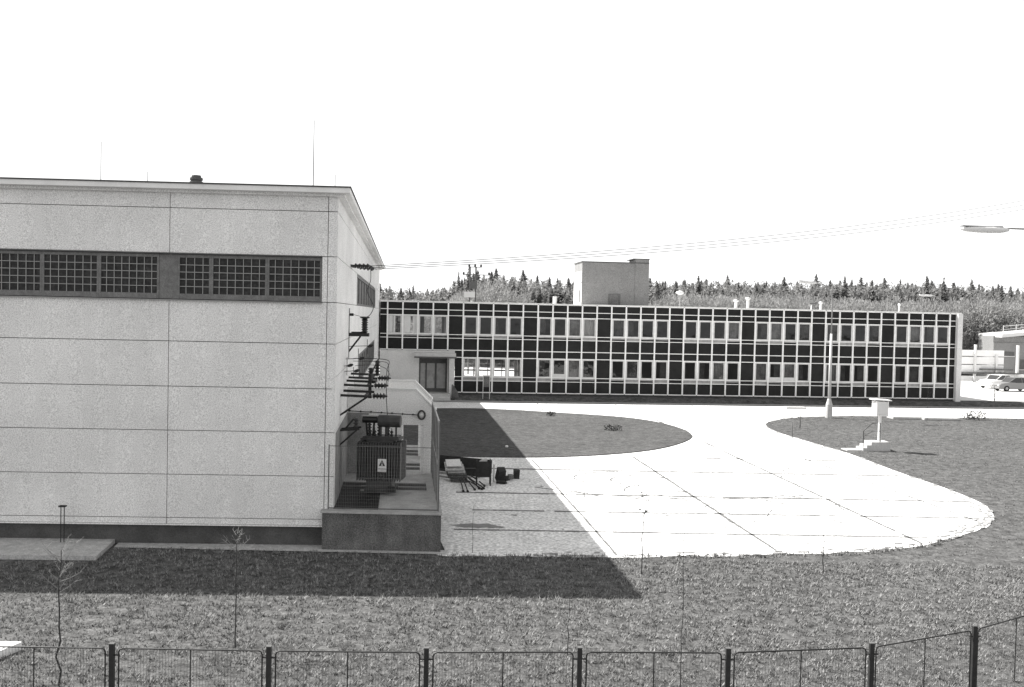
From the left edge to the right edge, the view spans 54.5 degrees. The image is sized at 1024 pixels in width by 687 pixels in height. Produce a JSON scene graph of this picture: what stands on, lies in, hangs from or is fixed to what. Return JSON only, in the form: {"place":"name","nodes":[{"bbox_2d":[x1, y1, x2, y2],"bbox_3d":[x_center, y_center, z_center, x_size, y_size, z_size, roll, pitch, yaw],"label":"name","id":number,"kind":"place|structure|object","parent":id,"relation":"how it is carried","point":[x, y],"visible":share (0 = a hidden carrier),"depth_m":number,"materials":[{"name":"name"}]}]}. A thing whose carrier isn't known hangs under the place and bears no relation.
{"place":"outdoors","nodes":[
{"label":"outdoors","id":0,"kind":"place"},
{"bbox_2d":[378,366,513,376],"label":"road","id":1,"kind":"structure","parent":0,"point":[496,373],"depth_m":114.96,"materials":[{"name":"white asphalt"}]},
{"bbox_2d":[463,264,489,373],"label":"utility pole","id":2,"kind":"object","parent":1,"relation":"on","point":[472,285],"visible":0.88,"depth_m":109.74,"materials":[{"name":"metal"}]},
{"bbox_2d":[0,348,1023,686],"bbox_3d":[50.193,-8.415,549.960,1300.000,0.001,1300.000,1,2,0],"label":"ground","id":3,"kind":"structure","parent":0,"point":[936,468],"depth_m":23.18,"materials":[{"name":"plant"}]},
{"bbox_2d":[0,641,21,658],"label":"white slab","id":4,"kind":"structure","parent":3,"relation":"on","point":[4,652],"depth_m":19.31,"materials":[{"name":"paint"}]},
{"bbox_2d":[0,538,114,560],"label":"concrete slab","id":5,"kind":"structure","parent":3,"relation":"on","point":[30,549],"depth_m":27.21,"materials":[{"name":"grey concrete"}]},
{"bbox_2d":[58,505,66,541],"bbox_3d":[-12.628,5.125,27.937,0.190,1.160,0.130,1,2,0],"label":"standpipe","id":6,"kind":"object","parent":5,"relation":"on","point":[60,506],"visible":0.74,"depth_m":27.92,"materials":[{"name":"grey metal"}]},
{"bbox_2d":[37,539,82,686],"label":"sapling","id":7,"kind":"object","parent":3,"relation":"on","point":[58,578],"visible":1,"depth_m":17.65,"materials":[{"name":"grey plant"}]},
{"bbox_2d":[0,177,384,544],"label":"factory hall","id":8,"kind":"structure","parent":3,"relation":"on","point":[174,360],"depth_m":28.27,"materials":[{"name":"concrete"}]},
{"bbox_2d":[0,250,41,295],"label":"window","id":9,"kind":"structure","parent":8,"relation":"in","point":[20,271],"depth_m":28.07,"materials":[{"name":"grey glass"}]},
{"bbox_2d":[42,251,98,296],"bbox_3d":[-12.477,-1.962,28.125,1.576,1.260,0.055,1,2,-2],"label":"window","id":10,"kind":"structure","parent":8,"relation":"in","point":[76,274],"depth_m":28.12,"materials":[{"name":"grey glass"}]},
{"bbox_2d":[99,252,158,297],"bbox_3d":[-10.849,-1.929,28.190,1.676,1.260,0.055,1,2,-2],"label":"window","id":11,"kind":"structure","parent":8,"relation":"in","point":[123,275],"depth_m":28.19,"materials":[{"name":"grey glass"}]},
{"bbox_2d":[177,254,210,298],"bbox_3d":[-9.021,-1.892,28.264,0.936,1.260,0.055,1,2,-2],"label":"window","id":12,"kind":"structure","parent":8,"relation":"in","point":[194,271],"depth_m":28.26,"materials":[{"name":"grey glass"}]},
{"bbox_2d":[189,175,202,181],"bbox_3d":[-9.230,-4.733,29.078,0.520,0.360,0.520,1,2,0],"label":"roof vent","id":13,"kind":"object","parent":8,"relation":"on","point":[195,178],"visible":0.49,"depth_m":28.94,"materials":[{"name":"metal"}]},
{"bbox_2d":[211,255,267,300],"bbox_3d":[-7.762,-1.867,28.314,1.576,1.260,0.055,1,2,-2],"label":"window","id":14,"kind":"structure","parent":8,"relation":"in","point":[232,277],"depth_m":28.32,"materials":[{"name":"grey glass"}]},
{"bbox_2d":[267,256,321,301],"bbox_3d":[-6.199,-1.835,28.376,1.546,1.260,0.055,1,2,-2],"label":"window","id":15,"kind":"structure","parent":8,"relation":"in","point":[288,278],"depth_m":28.38,"materials":[{"name":"grey glass"}]},
{"bbox_2d":[340,418,360,444],"bbox_3d":[-5.027,2.729,30.898,0.641,0.873,0.460,1,2,0],"label":"cable bracket","id":16,"kind":"object","parent":8,"relation":"attached to","point":[355,427],"visible":0.99,"depth_m":30.68,"materials":[{"name":"grey metal"}]},
{"bbox_2d":[344,339,372,375],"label":"pin insulators","id":17,"kind":"object","parent":8,"relation":"attached to","point":[358,358],"visible":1,"depth_m":32.80,"materials":[{"name":"grey ceramic"}]},
{"bbox_2d":[348,308,369,357],"bbox_3d":[-5.405,-0.348,35.008,0.770,1.770,0.340,1,2,0],"label":"post insulator","id":18,"kind":"object","parent":8,"relation":"attached to","point":[364,329],"visible":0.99,"depth_m":34.94,"materials":[{"name":"grey metal"}]},
{"bbox_2d":[350,263,374,270],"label":"strain insulators","id":19,"kind":"object","parent":8,"relation":"attached to","point":[368,267],"visible":0.98,"depth_m":35.37,"materials":[{"name":"black ceramic"}]},
{"bbox_2d":[375,205,1021,267],"bbox_3d":[13.909,-5.724,48.077,44.927,6.073,0.022,0,2,-33],"label":"power cable","id":20,"kind":"object","parent":19,"relation":"attached to","point":[676,247],"visible":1,"depth_m":43.42,"materials":[{"name":"black metal"}]},
{"bbox_2d":[375,200,1023,265],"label":"power cable","id":21,"kind":"object","parent":19,"relation":"attached to","point":[670,245],"visible":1,"depth_m":42.66,"materials":[{"name":"black metal"}]},
{"bbox_2d":[382,209,1023,268],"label":"power cable","id":22,"kind":"object","parent":19,"relation":"attached to","point":[675,250],"visible":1,"depth_m":43.96,"materials":[{"name":"black metal"}]},
{"bbox_2d":[340,389,386,415],"bbox_3d":[-4.624,1.870,31.221,1.476,0.780,0.708,1,2,0],"label":"insulator bracket","id":23,"kind":"object","parent":8,"relation":"attached to","point":[373,396],"visible":0.99,"depth_m":30.95,"materials":[{"name":"grey metal"}]},
{"bbox_2d":[344,379,387,388],"bbox_3d":[-4.793,1.347,32.906,1.462,0.242,0.708,1,2,0],"label":"insulator bracket","id":24,"kind":"object","parent":8,"relation":"attached to","point":[378,385],"visible":0.97,"depth_m":32.62,"materials":[{"name":"black metal"}]},
{"bbox_2d":[368,359,379,394],"bbox_3d":[-4.673,1.173,33.482,0.298,1.272,0.952,1,2,6],"label":"disconnector switch","id":25,"kind":"object","parent":24,"relation":"attached to","point":[371,371],"visible":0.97,"depth_m":33.31,"materials":[{"name":"black metal"}]},
{"bbox_2d":[357,275,374,307],"bbox_3d":[-7.873,-2.644,54.138,0.067,1.280,27.300,1,2,-6],"label":"window","id":26,"kind":"structure","parent":8,"relation":"in","point":[363,299],"depth_m":49.58,"materials":[{"name":"grey glass"}]},
{"bbox_2d":[359,340,373,376],"bbox_3d":[-8.084,0.774,55.483,0.067,1.300,24.000,1,2,-6],"label":"window","id":27,"kind":"structure","parent":8,"relation":"in","point":[367,352],"depth_m":54.00,"materials":[{"name":"grey glass"}]},
{"bbox_2d":[348,373,390,380],"bbox_3d":[-5.073,1.198,35.703,1.512,0.242,0.708,1,2,0],"label":"insulator bracket","id":28,"kind":"object","parent":8,"relation":"attached to","point":[374,377],"visible":0.79,"depth_m":35.41,"materials":[{"name":"black metal"}]},
{"bbox_2d":[221,519,250,647],"bbox_3d":[-5.462,4.814,19.821,0.472,2.611,0.558,2,2,23],"label":"sapling","id":29,"kind":"object","parent":3,"relation":"on","point":[236,547],"visible":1,"depth_m":19.87,"materials":[{"name":"grey plant"}]},
{"bbox_2d":[115,543,447,553],"bbox_3d":[-6.576,5.801,28.398,9.500,0.001,0.980,1,2,0],"label":"paving strip","id":30,"kind":"object","parent":3,"relation":"on","point":[272,547],"visible":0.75,"depth_m":28.18,"materials":[{"name":"concrete"}]},
{"bbox_2d":[320,412,441,551],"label":"transformer platform","id":31,"kind":"structure","parent":3,"relation":"on","point":[381,530],"depth_m":28.19,"materials":[{"name":"concrete"}]},
{"bbox_2d":[356,415,406,492],"bbox_3d":[-4.096,3.430,31.302,1.422,2.394,1.072,1,2,4],"label":"power transformer","id":32,"kind":"object","parent":31,"relation":"on","point":[386,440],"visible":0.99,"depth_m":30.98,"materials":[{"name":"paint"}]},
{"bbox_2d":[328,400,439,511],"bbox_3d":[-3.643,3.366,31.658,3.168,2.580,6.715,1,2,0],"label":"screen","id":33,"kind":"object","parent":31,"relation":"on","point":[435,448],"visible":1,"depth_m":28.34,"materials":[{"name":"metal"}]},
{"bbox_2d":[347,387,436,473],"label":"partition wall","id":34,"kind":"structure","parent":31,"relation":"attached to","point":[408,400],"depth_m":35.09,"materials":[{"name":"concrete"}]},
{"bbox_2d":[354,379,432,455],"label":"partition wall","id":35,"kind":"structure","parent":31,"relation":"attached to","point":[396,383],"depth_m":39.47,"materials":[{"name":"concrete"}]},
{"bbox_2d":[451,384,458,399],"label":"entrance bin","id":36,"kind":"object","parent":3,"relation":"on","point":[454,392],"visible":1,"depth_m":77.82,"materials":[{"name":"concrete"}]},
{"bbox_2d":[0,615,1023,686],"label":"fence","id":37,"kind":"object","parent":3,"relation":"on","point":[974,636],"visible":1,"depth_m":16.17,"materials":[{"name":"metal"}]},
{"bbox_2d":[639,492,648,573],"bbox_3d":[3.441,4.979,26.218,0.343,2.285,0.250,1,2,0],"label":"sapling","id":38,"kind":"object","parent":3,"relation":"on","point":[642,534],"visible":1,"depth_m":26.26,"materials":[{"name":"grey plant"}]},
{"bbox_2d":[379,300,962,401],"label":"office building","id":39,"kind":"structure","parent":3,"relation":"on","point":[615,350],"depth_m":81.05,"materials":[{"name":"metal"}]},
{"bbox_2d":[388,315,401,332],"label":"window","id":40,"kind":"structure","parent":39,"relation":"in","point":[388,315],"depth_m":78.42,"materials":[{"name":"paint"}]},
{"bbox_2d":[403,315,416,333],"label":"window","id":41,"kind":"structure","parent":39,"relation":"in","point":[404,315],"depth_m":78.51,"materials":[{"name":"paint"}]},
{"bbox_2d":[419,358,446,390],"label":"entrance door","id":42,"kind":"structure","parent":39,"relation":"in","point":[432,371],"depth_m":79.83,"materials":[{"name":"metal"}]},
{"bbox_2d":[463,358,476,376],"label":"window","id":43,"kind":"structure","parent":39,"relation":"in","point":[463,358],"depth_m":79.15,"materials":[{"name":"paint"}]},
{"bbox_2d":[478,358,491,376],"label":"window","id":44,"kind":"structure","parent":39,"relation":"in","point":[478,358],"depth_m":79.24,"materials":[{"name":"paint"}]},
{"bbox_2d":[493,358,506,376],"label":"window","id":45,"kind":"structure","parent":39,"relation":"in","point":[493,358],"depth_m":79.38,"materials":[{"name":"paint"}]},
{"bbox_2d":[538,318,551,335],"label":"window","id":46,"kind":"structure","parent":39,"relation":"in","point":[539,318],"depth_m":79.65,"materials":[{"name":"paint"}]},
{"bbox_2d":[552,359,565,377],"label":"window","id":47,"kind":"structure","parent":39,"relation":"in","point":[553,375],"depth_m":79.86,"materials":[{"name":"paint"}]},
{"bbox_2d":[553,318,566,335],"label":"window","id":48,"kind":"structure","parent":39,"relation":"in","point":[554,318],"depth_m":79.77,"materials":[{"name":"paint"}]},
{"bbox_2d":[567,360,580,377],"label":"window","id":49,"kind":"structure","parent":39,"relation":"in","point":[567,360],"depth_m":79.97,"materials":[{"name":"paint"}]},
{"bbox_2d":[568,318,581,336],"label":"window","id":50,"kind":"structure","parent":39,"relation":"in","point":[568,318],"depth_m":79.87,"materials":[{"name":"paint"}]},
{"bbox_2d":[573,258,649,305],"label":"roof penthouse","id":51,"kind":"object","parent":39,"relation":"on","point":[609,283],"visible":0.82,"depth_m":85.17,"materials":[{"name":"concrete"}]},
{"bbox_2d":[608,294,619,304],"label":"door","id":52,"kind":"structure","parent":51,"relation":"in","point":[613,299],"depth_m":85.10,"materials":[{"name":"metal"}]},
{"bbox_2d":[625,361,638,378],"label":"window","id":53,"kind":"structure","parent":39,"relation":"in","point":[626,361],"depth_m":80.49,"materials":[{"name":"paint"}]},
{"bbox_2d":[627,320,639,337],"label":"window","id":54,"kind":"structure","parent":39,"relation":"in","point":[627,320],"depth_m":80.39,"materials":[{"name":"paint"}]},
{"bbox_2d":[641,320,654,337],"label":"window","id":55,"kind":"structure","parent":39,"relation":"in","point":[641,320],"depth_m":80.47,"materials":[{"name":"paint"}]},
{"bbox_2d":[654,361,667,378],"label":"window","id":56,"kind":"structure","parent":39,"relation":"in","point":[655,361],"depth_m":80.73,"materials":[{"name":"paint"}]},
{"bbox_2d":[656,320,668,337],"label":"window","id":57,"kind":"structure","parent":39,"relation":"in","point":[656,320],"depth_m":80.63,"materials":[{"name":"paint"}]},
{"bbox_2d":[683,362,696,379],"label":"window","id":58,"kind":"structure","parent":39,"relation":"in","point":[684,362],"depth_m":80.94,"materials":[{"name":"paint"}]},
{"bbox_2d":[684,321,697,338],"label":"window","id":59,"kind":"structure","parent":39,"relation":"in","point":[685,321],"depth_m":80.85,"materials":[{"name":"paint"}]},
{"bbox_2d":[698,362,710,379],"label":"window","id":60,"kind":"structure","parent":39,"relation":"in","point":[698,362],"depth_m":81.08,"materials":[{"name":"paint"}]},
{"bbox_2d":[699,321,711,338],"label":"window","id":61,"kind":"structure","parent":39,"relation":"in","point":[699,321],"depth_m":80.98,"materials":[{"name":"paint"}]},
{"bbox_2d":[712,362,724,379],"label":"window","id":62,"kind":"structure","parent":39,"relation":"in","point":[712,362],"depth_m":81.20,"materials":[{"name":"paint"}]},
{"bbox_2d":[713,322,725,339],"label":"window","id":63,"kind":"structure","parent":39,"relation":"in","point":[713,322],"depth_m":81.08,"materials":[{"name":"paint"}]},
{"bbox_2d":[726,362,738,379],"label":"window","id":64,"kind":"structure","parent":39,"relation":"in","point":[727,362],"depth_m":81.30,"materials":[{"name":"paint"}]},
{"bbox_2d":[769,363,781,380],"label":"window","id":65,"kind":"structure","parent":39,"relation":"in","point":[770,378],"depth_m":81.68,"materials":[{"name":"paint"}]},
{"bbox_2d":[783,363,795,380],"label":"window","id":66,"kind":"structure","parent":39,"relation":"in","point":[784,378],"depth_m":81.80,"materials":[{"name":"paint"}]},
{"bbox_2d":[784,323,796,340],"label":"window","id":67,"kind":"structure","parent":39,"relation":"in","point":[784,323],"depth_m":81.71,"materials":[{"name":"paint"}]},
{"bbox_2d":[798,323,810,340],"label":"window","id":68,"kind":"structure","parent":39,"relation":"in","point":[799,323],"depth_m":81.84,"materials":[{"name":"paint"}]},
{"bbox_2d":[826,324,838,341],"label":"window","id":69,"kind":"structure","parent":39,"relation":"in","point":[827,324],"depth_m":82.08,"materials":[{"name":"paint"}]},
{"bbox_2d":[840,324,852,341],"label":"window","id":70,"kind":"structure","parent":39,"relation":"in","point":[841,324],"depth_m":82.20,"materials":[{"name":"paint"}]},
{"bbox_2d":[895,325,907,342],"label":"window","id":71,"kind":"structure","parent":39,"relation":"in","point":[896,325],"depth_m":82.68,"materials":[{"name":"paint"}]},
{"bbox_2d":[921,366,933,382],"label":"window","id":72,"kind":"structure","parent":39,"relation":"in","point":[922,366],"depth_m":83.03,"materials":[{"name":"paint"}]},
{"bbox_2d":[936,326,948,343],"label":"window","id":73,"kind":"structure","parent":39,"relation":"in","point":[937,326],"depth_m":83.05,"materials":[{"name":"paint"}]},
{"bbox_2d":[679,528,686,686],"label":"sapling","id":74,"kind":"object","parent":3,"relation":"on","point":[683,603],"visible":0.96,"depth_m":18.29,"materials":[{"name":"grey plant"}]},
{"bbox_2d":[693,276,703,300],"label":"conifer tree","id":75,"kind":"object","parent":3,"relation":"on","point":[698,286],"visible":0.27,"depth_m":146.69,"materials":[{"name":"plant"}]},
{"bbox_2d":[379,268,1023,356],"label":"conifer wood","id":76,"kind":"object","parent":3,"relation":"on","point":[547,292],"visible":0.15,"depth_m":151.77,"materials":[{"name":"plant"}]},
{"bbox_2d":[410,281,1023,356],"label":"birch thicket","id":77,"kind":"object","parent":3,"relation":"on","point":[991,316],"visible":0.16,"depth_m":127.51,"materials":[{"name":"grey leaves"},{"name":"birch bark"}]},
{"bbox_2d":[433,400,1023,408],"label":"footpath","id":78,"kind":"structure","parent":3,"relation":"on","point":[720,404],"depth_m":78.62,"materials":[{"name":"white concrete"}]},
{"bbox_2d":[434,402,1023,557],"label":"drive","id":79,"kind":"structure","parent":3,"relation":"on","point":[692,454],"depth_m":37.51,"materials":[{"name":"concrete"}]},
{"bbox_2d":[444,459,467,482],"bbox_3d":[-2.258,5.139,40.182,1.221,0.852,0.796,2,2,12],"label":"board stack","id":80,"kind":"object","parent":79,"relation":"on","point":[455,470],"visible":0.96,"depth_m":39.99,"materials":[{"name":"wood"}]},
{"bbox_2d":[439,455,491,478],"bbox_3d":[-2.624,5.146,41.584,3.224,0.700,2.510,2,2,13],"label":"scrap trough","id":81,"kind":"object","parent":79,"relation":"on","point":[469,464],"visible":0.27,"depth_m":42.37,"materials":[{"name":"black metal"}]},
{"bbox_2d":[476,458,490,485],"bbox_3d":[-1.129,5.072,39.418,0.590,1.056,0.530,1,2,-4],"label":"scrap crate","id":82,"kind":"object","parent":79,"relation":"on","point":[483,467],"visible":0.94,"depth_m":39.17,"materials":[{"name":"black paint"}]},
{"bbox_2d":[495,467,505,480],"bbox_3d":[-0.458,5.296,40.262,0.348,0.518,0.308,1,27,-20],"label":"scrap block","id":83,"kind":"object","parent":79,"relation":"on","point":[500,474],"depth_m":40.16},
{"bbox_2d":[455,476,837,543],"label":"drive stains","id":84,"kind":"object","parent":79,"relation":"on","point":[474,525],"visible":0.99,"depth_m":31.77,"materials":[{"name":"liquid"}]},
{"bbox_2d":[539,419,853,527],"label":"tyre marks","id":85,"kind":"object","parent":79,"relation":"on","point":[693,497],"visible":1,"depth_m":38.20},
{"bbox_2d":[451,534,964,559],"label":"edge weeds","id":86,"kind":"object","parent":79,"relation":"on","point":[872,550],"visible":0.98,"depth_m":28.36,"materials":[{"name":"grey plant"}]},
{"bbox_2d":[454,403,1020,554],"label":"drive joints","id":87,"kind":"object","parent":79,"relation":"on","point":[695,497],"visible":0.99,"depth_m":37.65,"materials":[{"name":"grey concrete"}]},
{"bbox_2d":[533,415,993,555],"bbox_3d":[15.919,5.668,48.792,12.563,0.009,50.129,2,2,22],"label":"soil drift","id":88,"kind":"object","parent":79,"relation":"on","point":[986,521],"visible":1,"depth_m":33.13,"materials":[{"name":"soil"}]},
{"bbox_2d":[798,280,832,417],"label":"street lamp","id":89,"kind":"object","parent":3,"relation":"on","point":[829,409],"visible":0.99,"depth_m":69.58,"materials":[{"name":"metal"}]},
{"bbox_2d":[839,276,852,303],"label":"conifer tree","id":90,"kind":"object","parent":3,"relation":"on","point":[844,285],"visible":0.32,"depth_m":146.67,"materials":[{"name":"plant"}]},
{"bbox_2d":[841,440,890,450],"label":"stair block","id":91,"kind":"structure","parent":3,"relation":"on","point":[874,445],"depth_m":52.33,"materials":[{"name":"concrete"}]},
{"bbox_2d":[869,398,891,440],"bbox_3d":[19.467,4.055,52.631,0.920,2.255,0.720,1,2,-6],"label":"instrument shelter","id":92,"kind":"object","parent":91,"relation":"on","point":[880,408],"visible":1,"depth_m":52.38,"materials":[{"name":"white paint"}]},
{"bbox_2d":[769,416,1023,564],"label":"lawn grass","id":93,"kind":"structure","parent":3,"relation":"on","point":[937,464],"depth_m":52.97,"materials":[{"name":"plant"}]},
{"bbox_2d":[887,415,920,418],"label":"concrete slab","id":94,"kind":"structure","parent":3,"relation":"on","point":[904,417],"depth_m":69.92,"materials":[{"name":"white concrete"}]},
{"bbox_2d":[921,275,931,302],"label":"conifer tree","id":95,"kind":"object","parent":3,"relation":"on","point":[926,283],"visible":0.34,"depth_m":146.72,"materials":[{"name":"plant"}]},
{"bbox_2d":[921,417,959,419],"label":"concrete slab","id":96,"kind":"structure","parent":3,"relation":"on","point":[938,418],"depth_m":69.66,"materials":[{"name":"white concrete"}]},
{"bbox_2d":[938,277,949,303],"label":"conifer tree","id":97,"kind":"object","parent":3,"relation":"on","point":[944,286],"visible":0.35,"depth_m":146.74,"materials":[{"name":"plant"}]},
{"bbox_2d":[960,410,988,419],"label":"bush","id":98,"kind":"object","parent":3,"relation":"on","point":[971,413],"visible":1,"depth_m":70.61,"materials":[{"name":"grey plant"}]},
{"bbox_2d":[960,225,1023,232],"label":"street lamp","id":99,"kind":"object","parent":3,"relation":"on","point":[983,229],"visible":1,"depth_m":29.78,"materials":[{"name":"metal"}]},
{"bbox_2d":[960,375,1023,400],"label":"parking area","id":100,"kind":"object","parent":3,"relation":"on","point":[972,391],"depth_m":97.05,"materials":[{"name":"concrete"}]},
{"bbox_2d":[961,344,1023,381],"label":"precast fence","id":101,"kind":"object","parent":100,"relation":"on","point":[974,369],"visible":0.63,"depth_m":116.48,"materials":[{"name":"paint"}]},
{"bbox_2d":[978,374,1010,387],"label":"parked car","id":102,"kind":"object","parent":100,"relation":"on","point":[987,381],"visible":0.41,"depth_m":105.54,"materials":[{"name":"white paint"}]},
{"bbox_2d":[990,377,1023,391],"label":"parked car","id":103,"kind":"object","parent":100,"relation":"on","point":[1006,384],"visible":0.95,"depth_m":101.00,"materials":[{"name":"grey paint"}]},
{"bbox_2d":[0,0,1023,298],"label":"sky","id":104,"kind":"structure","parent":0,"point":[458,130],"materials":[{"name":"white"}]},
{"bbox_2d":[403,408,691,457],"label":"lawn island","id":105,"kind":"structure","parent":0,"point":[474,432],"depth_m":56.15,"materials":[{"name":"plant"}]},
{"bbox_2d":[603,424,621,429],"bbox_3d":[5.968,4.941,58.791,1.115,0.429,0.789,1,2,0],"label":"bush","id":106,"kind":"object","parent":105,"relation":"on","point":[613,428],"visible":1,"depth_m":58.75,"materials":[{"name":"grey plant"}]},
{"bbox_2d":[455,394,1023,407],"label":"grass bank","id":107,"kind":"structure","parent":0,"point":[622,399],"depth_m":80.17,"materials":[{"name":"plant"}]},
{"bbox_2d":[483,375,489,398],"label":"notice board","id":108,"kind":"object","parent":107,"relation":"on","point":[486,380],"visible":1,"depth_m":77.71,"materials":[{"name":"paint"}]},
{"bbox_2d":[977,324,1023,375],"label":"workshop building","id":109,"kind":"structure","parent":0,"point":[1006,342],"depth_m":121.26,"materials":[{"name":"grey concrete"}]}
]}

